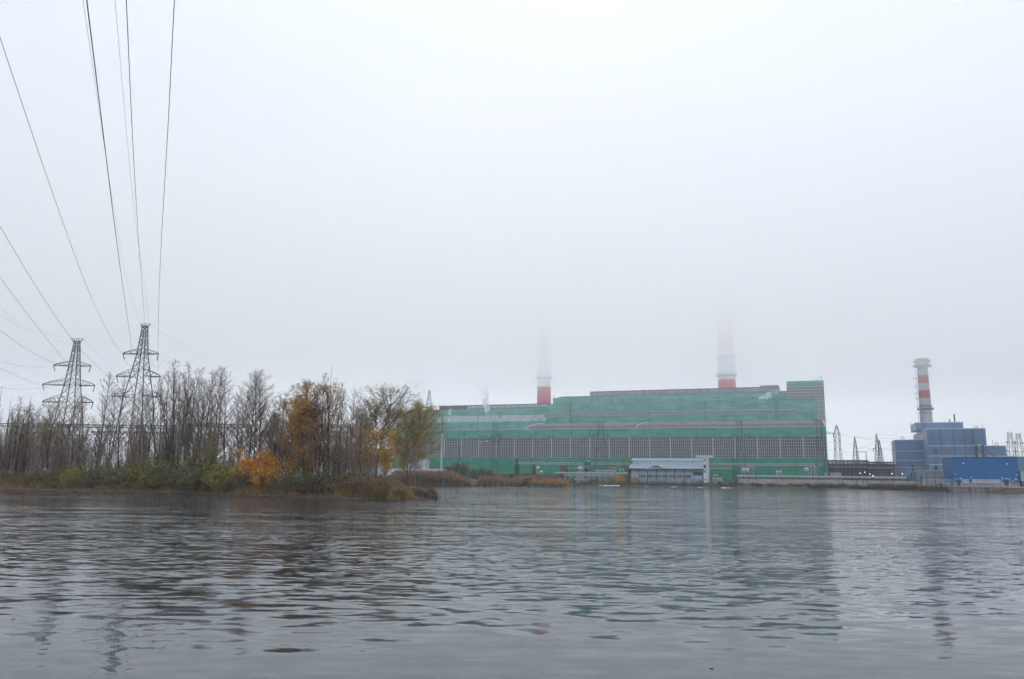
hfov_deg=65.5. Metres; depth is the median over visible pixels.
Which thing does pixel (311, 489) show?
brown bramble
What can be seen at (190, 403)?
bare alder
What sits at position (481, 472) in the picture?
dark bush
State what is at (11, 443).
bare alder
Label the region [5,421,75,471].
thin sapling
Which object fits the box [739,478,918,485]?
retaining wall
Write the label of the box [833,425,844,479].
power pylon
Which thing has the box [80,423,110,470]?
thin sapling
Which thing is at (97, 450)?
thin sapling
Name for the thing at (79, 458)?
thin sapling
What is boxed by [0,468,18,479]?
brown bramble
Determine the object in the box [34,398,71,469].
tree
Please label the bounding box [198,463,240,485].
green shrub
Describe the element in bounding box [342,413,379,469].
brown round tree
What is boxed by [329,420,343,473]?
thin sapling
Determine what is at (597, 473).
lagged pipe
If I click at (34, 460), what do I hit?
thin sapling
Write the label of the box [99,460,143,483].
green shrub
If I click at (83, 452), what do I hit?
thin sapling
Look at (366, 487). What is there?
brown bramble
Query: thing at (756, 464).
strip window
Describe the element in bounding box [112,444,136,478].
thin sapling
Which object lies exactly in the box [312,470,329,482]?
green shrub
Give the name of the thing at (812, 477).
lagged pipe
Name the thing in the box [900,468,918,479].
stair bridge
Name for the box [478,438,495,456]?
window
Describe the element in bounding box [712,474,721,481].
power transformer
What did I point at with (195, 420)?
bare alder
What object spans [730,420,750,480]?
power pylon
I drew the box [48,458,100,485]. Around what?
green shrub
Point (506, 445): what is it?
window
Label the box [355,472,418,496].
brown bramble
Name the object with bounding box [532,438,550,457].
window
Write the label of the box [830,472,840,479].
grey shed
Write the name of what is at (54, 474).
green shrub
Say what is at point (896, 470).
coal shed
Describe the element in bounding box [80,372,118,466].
bare alder
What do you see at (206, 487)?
brown bramble
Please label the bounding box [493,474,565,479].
slab fence
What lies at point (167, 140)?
power line
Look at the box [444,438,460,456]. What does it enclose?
window
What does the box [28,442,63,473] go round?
thin sapling
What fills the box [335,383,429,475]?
brown round tree
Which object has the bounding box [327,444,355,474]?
golden tree
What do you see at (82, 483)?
green shrub
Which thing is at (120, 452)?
thin sapling
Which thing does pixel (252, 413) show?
bare alder
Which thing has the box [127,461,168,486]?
green shrub
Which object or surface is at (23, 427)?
yellow green tree
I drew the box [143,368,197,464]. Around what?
bare alder
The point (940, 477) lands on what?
pipe rack
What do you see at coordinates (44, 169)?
power line
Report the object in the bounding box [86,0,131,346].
power line
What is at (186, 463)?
yellow green tree
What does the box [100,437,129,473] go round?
thin sapling
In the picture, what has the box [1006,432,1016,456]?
power pylon
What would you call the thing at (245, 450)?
thin sapling
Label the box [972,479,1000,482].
window
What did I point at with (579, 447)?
window
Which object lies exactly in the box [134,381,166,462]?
bare alder
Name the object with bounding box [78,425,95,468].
thin sapling
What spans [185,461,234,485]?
green shrub
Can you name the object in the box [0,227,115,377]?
power line
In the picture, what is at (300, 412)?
golden tree
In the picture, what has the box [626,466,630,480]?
brick shed
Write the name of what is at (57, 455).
thin sapling
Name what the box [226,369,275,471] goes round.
bare alder
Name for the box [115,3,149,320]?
power line
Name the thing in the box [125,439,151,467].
thin sapling
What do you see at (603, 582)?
water
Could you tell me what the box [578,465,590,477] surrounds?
pipe rack
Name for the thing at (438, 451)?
window
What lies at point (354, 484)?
brown bramble
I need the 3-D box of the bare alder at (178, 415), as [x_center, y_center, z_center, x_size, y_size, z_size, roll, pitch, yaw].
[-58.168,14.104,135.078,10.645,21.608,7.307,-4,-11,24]
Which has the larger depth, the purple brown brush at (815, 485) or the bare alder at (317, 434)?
the purple brown brush at (815, 485)
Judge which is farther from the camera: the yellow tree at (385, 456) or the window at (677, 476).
the window at (677, 476)
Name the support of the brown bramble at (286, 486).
on the spit ground at (255, 494)
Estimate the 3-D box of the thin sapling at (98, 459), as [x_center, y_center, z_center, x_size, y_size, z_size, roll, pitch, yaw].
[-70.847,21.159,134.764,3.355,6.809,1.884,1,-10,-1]
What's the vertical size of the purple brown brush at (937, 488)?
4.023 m
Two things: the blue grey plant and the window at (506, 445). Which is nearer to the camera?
the blue grey plant
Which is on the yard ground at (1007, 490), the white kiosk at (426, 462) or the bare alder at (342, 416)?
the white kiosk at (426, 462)
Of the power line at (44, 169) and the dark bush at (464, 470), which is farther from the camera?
the dark bush at (464, 470)
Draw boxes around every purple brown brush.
[809,482,827,487]
[825,482,838,487]
[850,483,862,488]
[873,484,884,488]
[884,484,896,489]
[888,483,906,489]
[897,483,912,489]
[905,482,918,488]
[921,484,947,490]
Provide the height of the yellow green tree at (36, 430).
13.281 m
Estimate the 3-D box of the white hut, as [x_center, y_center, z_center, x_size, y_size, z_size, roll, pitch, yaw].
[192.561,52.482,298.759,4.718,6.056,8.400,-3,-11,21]
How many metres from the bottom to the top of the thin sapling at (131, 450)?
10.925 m
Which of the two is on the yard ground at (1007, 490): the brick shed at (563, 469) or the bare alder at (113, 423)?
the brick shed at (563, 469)
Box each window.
[410,440,426,456]
[427,439,443,456]
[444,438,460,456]
[461,438,478,456]
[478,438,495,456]
[496,438,513,456]
[514,438,532,457]
[515,462,581,464]
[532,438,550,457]
[547,409,798,415]
[551,438,569,457]
[570,438,589,457]
[589,438,608,457]
[592,462,628,464]
[609,437,628,457]
[629,437,649,457]
[649,437,669,457]
[670,437,691,457]
[676,475,683,478]
[691,437,712,457]
[709,463,821,465]
[713,437,734,457]
[735,437,757,457]
[757,436,780,457]
[780,436,803,457]
[787,386,823,398]
[803,436,827,457]
[817,398,824,419]
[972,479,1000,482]
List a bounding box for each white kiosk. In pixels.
[406,456,420,468]
[418,459,429,468]
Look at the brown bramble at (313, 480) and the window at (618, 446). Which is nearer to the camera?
the brown bramble at (313, 480)
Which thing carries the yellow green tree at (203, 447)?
on the spit ground at (255, 494)
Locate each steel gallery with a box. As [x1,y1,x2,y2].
[828,460,868,479]
[867,462,894,480]
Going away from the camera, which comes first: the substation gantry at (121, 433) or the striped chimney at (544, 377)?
the substation gantry at (121, 433)
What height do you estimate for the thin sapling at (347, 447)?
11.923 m
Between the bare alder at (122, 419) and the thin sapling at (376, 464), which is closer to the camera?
the thin sapling at (376, 464)
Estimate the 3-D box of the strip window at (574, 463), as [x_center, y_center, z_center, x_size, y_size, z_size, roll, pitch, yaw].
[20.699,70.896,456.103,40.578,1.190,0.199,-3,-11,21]
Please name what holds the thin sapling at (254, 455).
on the spit ground at (255, 494)
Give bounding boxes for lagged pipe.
[555,472,627,480]
[594,470,616,471]
[737,475,906,481]
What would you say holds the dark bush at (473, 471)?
on the yard ground at (1007, 490)
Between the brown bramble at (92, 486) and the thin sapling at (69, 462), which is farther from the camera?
the thin sapling at (69, 462)
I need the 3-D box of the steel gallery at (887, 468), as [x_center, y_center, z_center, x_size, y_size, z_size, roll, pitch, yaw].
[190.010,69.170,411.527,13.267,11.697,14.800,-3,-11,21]
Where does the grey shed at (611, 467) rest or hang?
on the yard ground at (1007, 490)
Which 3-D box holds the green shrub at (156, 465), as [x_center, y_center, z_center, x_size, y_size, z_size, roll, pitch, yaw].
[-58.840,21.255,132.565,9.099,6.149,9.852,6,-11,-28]
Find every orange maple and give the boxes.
[227,445,274,484]
[243,444,280,479]
[247,452,289,487]
[266,454,301,483]
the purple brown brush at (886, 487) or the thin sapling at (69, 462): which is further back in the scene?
the purple brown brush at (886, 487)
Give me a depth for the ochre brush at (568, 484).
293.90 m
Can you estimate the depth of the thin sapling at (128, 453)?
132.77 m
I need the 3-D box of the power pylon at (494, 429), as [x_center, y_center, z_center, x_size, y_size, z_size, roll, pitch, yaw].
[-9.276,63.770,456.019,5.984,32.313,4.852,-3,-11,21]
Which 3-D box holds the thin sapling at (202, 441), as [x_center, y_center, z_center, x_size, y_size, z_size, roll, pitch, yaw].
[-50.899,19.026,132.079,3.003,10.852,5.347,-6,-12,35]
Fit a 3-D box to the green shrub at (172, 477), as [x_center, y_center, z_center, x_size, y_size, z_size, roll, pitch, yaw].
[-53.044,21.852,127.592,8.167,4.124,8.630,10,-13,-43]
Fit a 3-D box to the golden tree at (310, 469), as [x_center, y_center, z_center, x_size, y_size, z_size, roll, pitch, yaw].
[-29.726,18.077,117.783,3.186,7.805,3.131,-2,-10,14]
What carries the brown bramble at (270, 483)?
on the spit ground at (255, 494)
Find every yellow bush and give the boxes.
[614,471,627,484]
[631,473,638,482]
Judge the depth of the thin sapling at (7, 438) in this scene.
159.59 m
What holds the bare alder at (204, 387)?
on the spit ground at (255, 494)
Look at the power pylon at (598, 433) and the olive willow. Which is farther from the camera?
the power pylon at (598, 433)
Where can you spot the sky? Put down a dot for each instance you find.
(397, 193)
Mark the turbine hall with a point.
(787, 448)
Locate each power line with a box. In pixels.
[0,38,121,351]
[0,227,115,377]
[0,278,64,360]
[83,2,139,322]
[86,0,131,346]
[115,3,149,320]
[126,0,144,319]
[158,0,174,327]
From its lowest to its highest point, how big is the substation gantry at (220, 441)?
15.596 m
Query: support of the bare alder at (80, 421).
on the spit ground at (255, 494)
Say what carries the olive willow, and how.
on the spit ground at (255, 494)
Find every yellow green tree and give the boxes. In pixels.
[8,402,34,474]
[23,408,56,470]
[32,399,84,471]
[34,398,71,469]
[125,451,139,470]
[182,450,198,467]
[193,426,222,464]
[204,433,228,469]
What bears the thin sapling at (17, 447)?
on the spit ground at (255, 494)
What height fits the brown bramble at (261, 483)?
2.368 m
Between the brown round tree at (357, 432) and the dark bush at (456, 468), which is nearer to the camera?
the brown round tree at (357, 432)
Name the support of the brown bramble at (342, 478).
on the spit ground at (255, 494)
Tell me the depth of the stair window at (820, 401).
441.77 m
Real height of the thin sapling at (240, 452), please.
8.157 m
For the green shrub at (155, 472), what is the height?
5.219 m
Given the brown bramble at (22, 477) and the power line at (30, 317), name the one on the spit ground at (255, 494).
the brown bramble at (22, 477)
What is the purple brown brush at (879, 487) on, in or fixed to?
on the yard ground at (1007, 490)
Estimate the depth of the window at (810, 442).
407.47 m
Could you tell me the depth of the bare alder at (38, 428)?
137.33 m
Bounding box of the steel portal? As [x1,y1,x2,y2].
[856,451,867,479]
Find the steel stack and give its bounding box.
[913,358,933,421]
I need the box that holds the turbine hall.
[394,420,828,482]
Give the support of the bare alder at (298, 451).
on the spit ground at (255, 494)
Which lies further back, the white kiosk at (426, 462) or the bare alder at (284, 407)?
the white kiosk at (426, 462)
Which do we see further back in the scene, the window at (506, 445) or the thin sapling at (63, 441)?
the window at (506, 445)
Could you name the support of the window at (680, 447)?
in the turbine hall
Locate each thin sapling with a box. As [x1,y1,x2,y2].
[0,411,41,471]
[0,415,36,471]
[0,418,47,472]
[0,423,35,473]
[2,409,12,470]
[3,438,26,474]
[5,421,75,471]
[7,414,26,472]
[12,439,28,474]
[13,438,44,474]
[17,416,41,473]
[18,420,35,472]
[20,418,93,465]
[25,436,76,473]
[26,435,42,474]
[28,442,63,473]
[37,405,62,470]
[40,424,104,471]
[41,409,66,470]
[49,431,84,471]
[50,417,71,471]
[50,438,85,470]
[55,432,93,468]
[61,449,83,472]
[75,437,94,477]
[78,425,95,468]
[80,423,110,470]
[87,448,103,472]
[91,429,123,469]
[94,429,119,468]
[95,435,104,472]
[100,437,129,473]
[101,432,142,466]
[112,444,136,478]
[114,432,154,470]
[119,429,140,469]
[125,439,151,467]
[127,425,162,469]
[128,432,165,464]
[129,417,143,460]
[134,419,151,464]
[143,424,168,460]
[174,430,210,467]
[182,425,218,462]
[191,441,197,465]
[193,424,218,463]
[195,423,217,462]
[198,437,216,466]
[214,432,235,465]
[219,426,263,466]
[226,433,240,466]
[235,438,253,466]
[247,427,265,473]
[260,422,287,472]
[283,440,299,473]
[303,422,349,474]
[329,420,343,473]
[330,428,355,472]
[349,442,373,473]
[351,439,380,478]
[356,449,397,476]
[373,448,394,475]
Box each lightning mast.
[440,417,443,468]
[458,445,459,474]
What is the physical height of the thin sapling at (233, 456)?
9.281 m
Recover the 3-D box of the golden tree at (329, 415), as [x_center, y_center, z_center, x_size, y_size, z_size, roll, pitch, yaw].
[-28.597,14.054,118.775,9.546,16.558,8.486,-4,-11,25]
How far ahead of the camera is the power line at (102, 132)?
60.15 m
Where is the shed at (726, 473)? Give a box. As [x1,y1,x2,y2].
[709,467,733,482]
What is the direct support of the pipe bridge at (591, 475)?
on the yard ground at (1007, 490)
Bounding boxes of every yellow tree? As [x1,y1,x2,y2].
[348,426,390,471]
[371,426,402,474]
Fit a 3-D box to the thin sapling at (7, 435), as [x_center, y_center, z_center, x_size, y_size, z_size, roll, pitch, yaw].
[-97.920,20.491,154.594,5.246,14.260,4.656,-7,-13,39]
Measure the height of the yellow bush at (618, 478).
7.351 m
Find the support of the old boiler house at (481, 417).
on the yard ground at (1007, 490)
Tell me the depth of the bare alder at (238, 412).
128.93 m
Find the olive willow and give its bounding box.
[380,397,451,483]
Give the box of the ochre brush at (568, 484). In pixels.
[559,478,573,486]
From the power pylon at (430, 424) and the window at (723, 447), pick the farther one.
the power pylon at (430, 424)
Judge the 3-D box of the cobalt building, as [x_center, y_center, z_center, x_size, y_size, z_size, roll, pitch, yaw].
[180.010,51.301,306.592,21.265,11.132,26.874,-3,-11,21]
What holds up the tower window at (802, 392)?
in the boiler house at (799, 400)
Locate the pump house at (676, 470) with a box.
[629,458,708,482]
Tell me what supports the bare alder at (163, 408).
on the spit ground at (255, 494)
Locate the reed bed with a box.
[389,469,566,486]
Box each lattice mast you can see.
[853,437,860,479]
[877,440,886,480]
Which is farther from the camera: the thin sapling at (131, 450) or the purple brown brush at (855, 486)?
the purple brown brush at (855, 486)
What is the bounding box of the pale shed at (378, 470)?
[320,449,393,476]
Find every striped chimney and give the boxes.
[536,315,551,403]
[716,299,736,387]
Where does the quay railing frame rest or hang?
on the concrete quay
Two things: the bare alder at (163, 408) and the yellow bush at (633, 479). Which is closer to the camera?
the bare alder at (163, 408)
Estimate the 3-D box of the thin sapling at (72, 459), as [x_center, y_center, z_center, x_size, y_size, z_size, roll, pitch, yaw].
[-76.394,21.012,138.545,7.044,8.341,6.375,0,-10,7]
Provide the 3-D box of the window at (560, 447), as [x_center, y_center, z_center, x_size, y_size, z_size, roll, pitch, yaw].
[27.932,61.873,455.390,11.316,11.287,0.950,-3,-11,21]
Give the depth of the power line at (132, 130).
47.41 m
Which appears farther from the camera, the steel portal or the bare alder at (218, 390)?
the steel portal
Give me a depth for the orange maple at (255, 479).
114.85 m
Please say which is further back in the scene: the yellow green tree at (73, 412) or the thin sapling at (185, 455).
the yellow green tree at (73, 412)
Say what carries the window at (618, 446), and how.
in the turbine hall
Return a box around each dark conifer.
[513,458,519,473]
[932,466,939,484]
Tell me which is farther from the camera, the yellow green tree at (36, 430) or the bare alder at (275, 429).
the yellow green tree at (36, 430)
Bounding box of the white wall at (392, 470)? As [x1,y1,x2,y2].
[387,468,445,474]
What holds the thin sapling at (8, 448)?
on the spit ground at (255, 494)
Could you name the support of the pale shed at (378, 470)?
on the yard ground at (1007, 490)
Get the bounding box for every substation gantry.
[0,423,175,474]
[91,431,175,466]
[186,424,251,461]
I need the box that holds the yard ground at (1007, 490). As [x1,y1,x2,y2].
[470,479,1023,492]
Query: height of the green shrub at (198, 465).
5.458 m
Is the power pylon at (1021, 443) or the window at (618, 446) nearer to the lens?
the power pylon at (1021, 443)
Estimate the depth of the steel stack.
447.20 m
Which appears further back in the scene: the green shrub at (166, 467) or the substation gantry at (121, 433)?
the substation gantry at (121, 433)
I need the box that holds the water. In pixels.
[0,485,1023,678]
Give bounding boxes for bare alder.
[0,398,23,478]
[1,407,22,473]
[17,401,38,475]
[31,405,45,468]
[63,401,92,458]
[67,394,94,469]
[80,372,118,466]
[94,387,125,458]
[100,376,139,467]
[120,389,147,471]
[134,374,172,459]
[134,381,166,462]
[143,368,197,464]
[155,360,192,467]
[156,361,218,462]
[167,372,194,465]
[174,365,234,460]
[174,366,208,455]
[177,378,222,454]
[184,368,222,463]
[198,373,231,457]
[205,370,248,462]
[215,382,265,463]
[222,395,250,461]
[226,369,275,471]
[231,371,273,457]
[232,370,284,471]
[261,393,284,463]
[263,391,292,471]
[276,437,296,468]
[288,425,307,472]
[290,379,345,475]
[299,373,338,476]
[318,381,345,476]
[322,387,358,474]
[337,428,353,476]
[340,388,369,468]
[346,405,374,475]
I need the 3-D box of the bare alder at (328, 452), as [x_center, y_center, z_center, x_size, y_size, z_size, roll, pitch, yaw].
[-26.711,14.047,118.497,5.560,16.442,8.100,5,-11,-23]
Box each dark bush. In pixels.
[442,465,452,471]
[450,459,463,474]
[458,464,470,477]
[469,468,477,478]
[476,467,486,474]
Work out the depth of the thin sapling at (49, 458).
135.45 m
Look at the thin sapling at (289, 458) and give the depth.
121.52 m
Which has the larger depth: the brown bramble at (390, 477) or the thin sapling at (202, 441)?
the thin sapling at (202, 441)
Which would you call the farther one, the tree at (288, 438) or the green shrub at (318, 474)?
the tree at (288, 438)
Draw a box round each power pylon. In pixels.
[42,338,94,470]
[110,324,160,471]
[421,390,436,467]
[490,423,500,473]
[590,421,609,480]
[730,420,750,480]
[807,419,833,475]
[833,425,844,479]
[873,434,883,479]
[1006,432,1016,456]
[1014,434,1023,456]
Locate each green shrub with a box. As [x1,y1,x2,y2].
[33,466,69,483]
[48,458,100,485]
[72,478,87,486]
[76,466,105,485]
[93,465,131,485]
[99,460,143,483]
[119,452,168,483]
[125,456,180,484]
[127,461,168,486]
[136,454,182,480]
[137,448,174,473]
[154,464,191,486]
[161,454,202,482]
[170,457,219,487]
[171,459,226,488]
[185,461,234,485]
[196,457,245,485]
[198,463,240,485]
[199,455,248,488]
[217,468,266,490]
[261,465,310,489]
[261,471,278,485]
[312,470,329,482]
[333,467,376,477]
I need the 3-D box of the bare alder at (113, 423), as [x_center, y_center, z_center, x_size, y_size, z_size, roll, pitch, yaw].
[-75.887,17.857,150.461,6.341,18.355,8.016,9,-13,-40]
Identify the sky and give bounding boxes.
[0,0,1023,475]
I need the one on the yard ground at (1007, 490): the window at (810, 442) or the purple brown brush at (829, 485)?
the purple brown brush at (829, 485)
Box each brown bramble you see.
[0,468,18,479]
[10,471,38,483]
[14,470,40,486]
[27,466,53,482]
[62,481,74,487]
[85,481,102,487]
[142,480,165,489]
[168,481,193,489]
[199,484,214,491]
[217,481,241,491]
[255,477,272,490]
[260,476,275,490]
[268,479,296,491]
[293,469,336,487]
[306,483,325,493]
[322,472,373,495]
[333,471,384,489]
[341,471,379,487]
[353,477,394,494]
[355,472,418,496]
[373,471,408,487]
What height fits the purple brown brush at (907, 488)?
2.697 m
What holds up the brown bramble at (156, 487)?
on the spit ground at (255, 494)
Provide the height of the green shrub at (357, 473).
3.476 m
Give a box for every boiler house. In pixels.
[397,403,547,429]
[547,376,827,456]
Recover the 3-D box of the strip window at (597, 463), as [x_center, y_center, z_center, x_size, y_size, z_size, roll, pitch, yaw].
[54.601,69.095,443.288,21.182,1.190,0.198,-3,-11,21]
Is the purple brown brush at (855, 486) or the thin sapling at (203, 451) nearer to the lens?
the thin sapling at (203, 451)
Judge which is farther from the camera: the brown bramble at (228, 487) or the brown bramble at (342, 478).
the brown bramble at (228, 487)
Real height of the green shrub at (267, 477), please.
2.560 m
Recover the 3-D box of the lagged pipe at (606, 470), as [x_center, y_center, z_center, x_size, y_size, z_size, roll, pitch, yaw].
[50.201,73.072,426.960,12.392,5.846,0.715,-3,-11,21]
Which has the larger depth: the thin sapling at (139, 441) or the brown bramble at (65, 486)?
the thin sapling at (139, 441)
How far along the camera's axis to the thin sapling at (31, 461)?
150.68 m
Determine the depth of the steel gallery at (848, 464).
406.15 m
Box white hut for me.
[1019,471,1023,480]
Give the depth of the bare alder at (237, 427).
138.80 m
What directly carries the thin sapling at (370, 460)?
on the spit ground at (255, 494)
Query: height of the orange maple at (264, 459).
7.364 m
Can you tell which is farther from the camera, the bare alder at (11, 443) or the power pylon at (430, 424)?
the power pylon at (430, 424)
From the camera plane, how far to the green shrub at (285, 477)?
111.83 m
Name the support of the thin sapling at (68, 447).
on the spit ground at (255, 494)
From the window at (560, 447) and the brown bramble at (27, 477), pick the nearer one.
the brown bramble at (27, 477)
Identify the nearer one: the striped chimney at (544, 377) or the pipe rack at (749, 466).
the pipe rack at (749, 466)
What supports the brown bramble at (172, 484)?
on the spit ground at (255, 494)
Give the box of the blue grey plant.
[891,414,1023,484]
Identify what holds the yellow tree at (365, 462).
on the spit ground at (255, 494)
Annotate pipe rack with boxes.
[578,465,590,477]
[741,464,754,478]
[916,470,944,485]
[928,476,943,485]
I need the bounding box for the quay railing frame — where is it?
[923,479,953,486]
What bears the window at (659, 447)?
in the turbine hall
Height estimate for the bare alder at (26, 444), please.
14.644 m
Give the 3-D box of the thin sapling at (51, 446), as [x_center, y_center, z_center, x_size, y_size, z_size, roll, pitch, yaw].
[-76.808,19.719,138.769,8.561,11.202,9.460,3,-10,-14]
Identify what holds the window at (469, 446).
in the turbine hall
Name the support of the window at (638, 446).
in the turbine hall
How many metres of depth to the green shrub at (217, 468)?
121.44 m
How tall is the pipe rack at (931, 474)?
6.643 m
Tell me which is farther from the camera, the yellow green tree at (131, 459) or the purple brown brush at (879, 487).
the purple brown brush at (879, 487)
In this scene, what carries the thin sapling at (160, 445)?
on the spit ground at (255, 494)
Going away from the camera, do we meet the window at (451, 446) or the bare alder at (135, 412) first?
the bare alder at (135, 412)
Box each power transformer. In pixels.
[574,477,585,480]
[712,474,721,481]
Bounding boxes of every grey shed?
[608,465,613,480]
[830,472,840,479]
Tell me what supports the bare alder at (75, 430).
on the spit ground at (255, 494)
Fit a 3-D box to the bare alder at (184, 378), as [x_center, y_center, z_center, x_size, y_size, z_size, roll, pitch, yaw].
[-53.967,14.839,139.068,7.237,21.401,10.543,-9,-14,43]
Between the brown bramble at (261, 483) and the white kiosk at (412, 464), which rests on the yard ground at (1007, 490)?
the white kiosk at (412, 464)
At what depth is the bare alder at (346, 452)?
109.43 m
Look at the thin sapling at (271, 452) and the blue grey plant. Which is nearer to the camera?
the thin sapling at (271, 452)
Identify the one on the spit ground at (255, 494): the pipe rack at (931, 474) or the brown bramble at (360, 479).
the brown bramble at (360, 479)
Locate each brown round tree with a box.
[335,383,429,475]
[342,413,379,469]
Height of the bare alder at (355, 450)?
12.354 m
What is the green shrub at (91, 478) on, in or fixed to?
on the spit ground at (255, 494)
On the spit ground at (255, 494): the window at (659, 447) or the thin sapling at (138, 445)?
the thin sapling at (138, 445)
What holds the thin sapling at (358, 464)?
on the spit ground at (255, 494)
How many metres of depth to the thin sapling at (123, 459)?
139.22 m
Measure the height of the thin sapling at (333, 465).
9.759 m
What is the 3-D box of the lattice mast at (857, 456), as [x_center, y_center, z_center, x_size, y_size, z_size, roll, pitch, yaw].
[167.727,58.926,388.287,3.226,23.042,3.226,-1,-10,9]
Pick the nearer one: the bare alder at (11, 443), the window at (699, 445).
the bare alder at (11, 443)
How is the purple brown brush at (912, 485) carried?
on the yard ground at (1007, 490)
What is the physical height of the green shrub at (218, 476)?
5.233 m
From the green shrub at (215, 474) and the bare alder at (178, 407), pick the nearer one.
the green shrub at (215, 474)
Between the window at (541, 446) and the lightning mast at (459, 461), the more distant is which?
the window at (541, 446)
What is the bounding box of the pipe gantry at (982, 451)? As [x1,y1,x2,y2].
[973,444,994,456]
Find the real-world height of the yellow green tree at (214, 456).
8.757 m
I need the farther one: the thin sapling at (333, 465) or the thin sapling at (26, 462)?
the thin sapling at (26, 462)
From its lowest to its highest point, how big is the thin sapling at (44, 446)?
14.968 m
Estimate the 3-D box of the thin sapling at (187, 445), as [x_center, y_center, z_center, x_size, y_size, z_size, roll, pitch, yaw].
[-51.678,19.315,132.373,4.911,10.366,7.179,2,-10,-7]
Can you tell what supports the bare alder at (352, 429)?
on the spit ground at (255, 494)
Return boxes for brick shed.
[560,466,567,479]
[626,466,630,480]
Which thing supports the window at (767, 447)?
in the turbine hall
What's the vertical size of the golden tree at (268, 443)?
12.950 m
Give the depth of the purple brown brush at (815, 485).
339.70 m
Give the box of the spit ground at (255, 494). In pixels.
[0,475,431,499]
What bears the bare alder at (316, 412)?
on the spit ground at (255, 494)
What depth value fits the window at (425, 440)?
486.61 m
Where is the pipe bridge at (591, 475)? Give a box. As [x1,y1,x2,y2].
[564,474,617,481]
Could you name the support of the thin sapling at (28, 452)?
on the spit ground at (255, 494)
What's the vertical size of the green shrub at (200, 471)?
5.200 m
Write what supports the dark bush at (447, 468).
on the yard ground at (1007, 490)
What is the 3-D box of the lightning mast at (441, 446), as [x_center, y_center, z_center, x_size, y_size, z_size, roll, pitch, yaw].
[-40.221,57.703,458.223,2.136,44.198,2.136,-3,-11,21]
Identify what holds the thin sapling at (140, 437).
on the spit ground at (255, 494)
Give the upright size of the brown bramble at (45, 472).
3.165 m
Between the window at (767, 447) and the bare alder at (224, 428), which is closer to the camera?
the bare alder at (224, 428)
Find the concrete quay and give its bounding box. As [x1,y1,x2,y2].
[945,485,1023,491]
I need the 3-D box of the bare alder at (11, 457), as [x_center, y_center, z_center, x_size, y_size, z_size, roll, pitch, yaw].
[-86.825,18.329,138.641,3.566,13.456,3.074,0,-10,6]
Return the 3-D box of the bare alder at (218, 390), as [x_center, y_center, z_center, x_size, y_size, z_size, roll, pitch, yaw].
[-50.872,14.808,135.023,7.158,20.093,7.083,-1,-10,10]
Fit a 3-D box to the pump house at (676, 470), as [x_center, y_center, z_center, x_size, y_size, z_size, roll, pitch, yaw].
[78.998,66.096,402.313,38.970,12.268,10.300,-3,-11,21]
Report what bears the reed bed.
on the water
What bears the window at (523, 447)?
in the turbine hall
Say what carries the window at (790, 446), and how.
in the turbine hall
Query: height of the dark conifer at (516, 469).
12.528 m
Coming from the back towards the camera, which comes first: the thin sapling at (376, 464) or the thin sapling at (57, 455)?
the thin sapling at (57, 455)
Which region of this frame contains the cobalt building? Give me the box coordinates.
[943,457,1019,486]
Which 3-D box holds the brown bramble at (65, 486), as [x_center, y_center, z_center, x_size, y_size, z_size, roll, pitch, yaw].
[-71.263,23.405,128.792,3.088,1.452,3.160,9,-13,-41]
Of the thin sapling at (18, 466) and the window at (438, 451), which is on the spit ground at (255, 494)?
the thin sapling at (18, 466)
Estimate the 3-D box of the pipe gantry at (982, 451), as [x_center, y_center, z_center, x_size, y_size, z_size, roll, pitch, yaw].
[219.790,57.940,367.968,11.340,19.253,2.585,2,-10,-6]
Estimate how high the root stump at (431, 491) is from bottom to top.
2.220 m
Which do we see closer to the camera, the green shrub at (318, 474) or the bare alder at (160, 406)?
the green shrub at (318, 474)
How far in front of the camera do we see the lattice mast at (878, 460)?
389.91 m
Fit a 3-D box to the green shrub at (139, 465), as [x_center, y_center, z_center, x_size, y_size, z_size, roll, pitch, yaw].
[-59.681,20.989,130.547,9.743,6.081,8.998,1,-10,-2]
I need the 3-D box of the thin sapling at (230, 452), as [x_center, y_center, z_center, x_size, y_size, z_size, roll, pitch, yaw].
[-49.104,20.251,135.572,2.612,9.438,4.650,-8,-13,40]
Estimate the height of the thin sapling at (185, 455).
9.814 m
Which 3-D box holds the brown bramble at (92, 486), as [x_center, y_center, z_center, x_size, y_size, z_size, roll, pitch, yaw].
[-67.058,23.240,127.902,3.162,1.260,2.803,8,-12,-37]
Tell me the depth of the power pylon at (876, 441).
383.47 m
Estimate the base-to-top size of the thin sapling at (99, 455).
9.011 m
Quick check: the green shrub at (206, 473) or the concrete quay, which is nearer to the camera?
the green shrub at (206, 473)
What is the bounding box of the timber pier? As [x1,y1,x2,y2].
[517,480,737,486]
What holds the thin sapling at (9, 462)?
on the spit ground at (255, 494)
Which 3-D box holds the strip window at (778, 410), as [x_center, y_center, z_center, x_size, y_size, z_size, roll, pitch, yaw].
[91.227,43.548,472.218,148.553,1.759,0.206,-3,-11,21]
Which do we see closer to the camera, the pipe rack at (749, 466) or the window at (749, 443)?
the pipe rack at (749, 466)
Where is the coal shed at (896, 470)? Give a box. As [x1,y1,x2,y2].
[828,464,898,480]
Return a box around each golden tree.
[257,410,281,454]
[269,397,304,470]
[274,379,333,473]
[287,378,355,475]
[299,437,321,475]
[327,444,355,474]

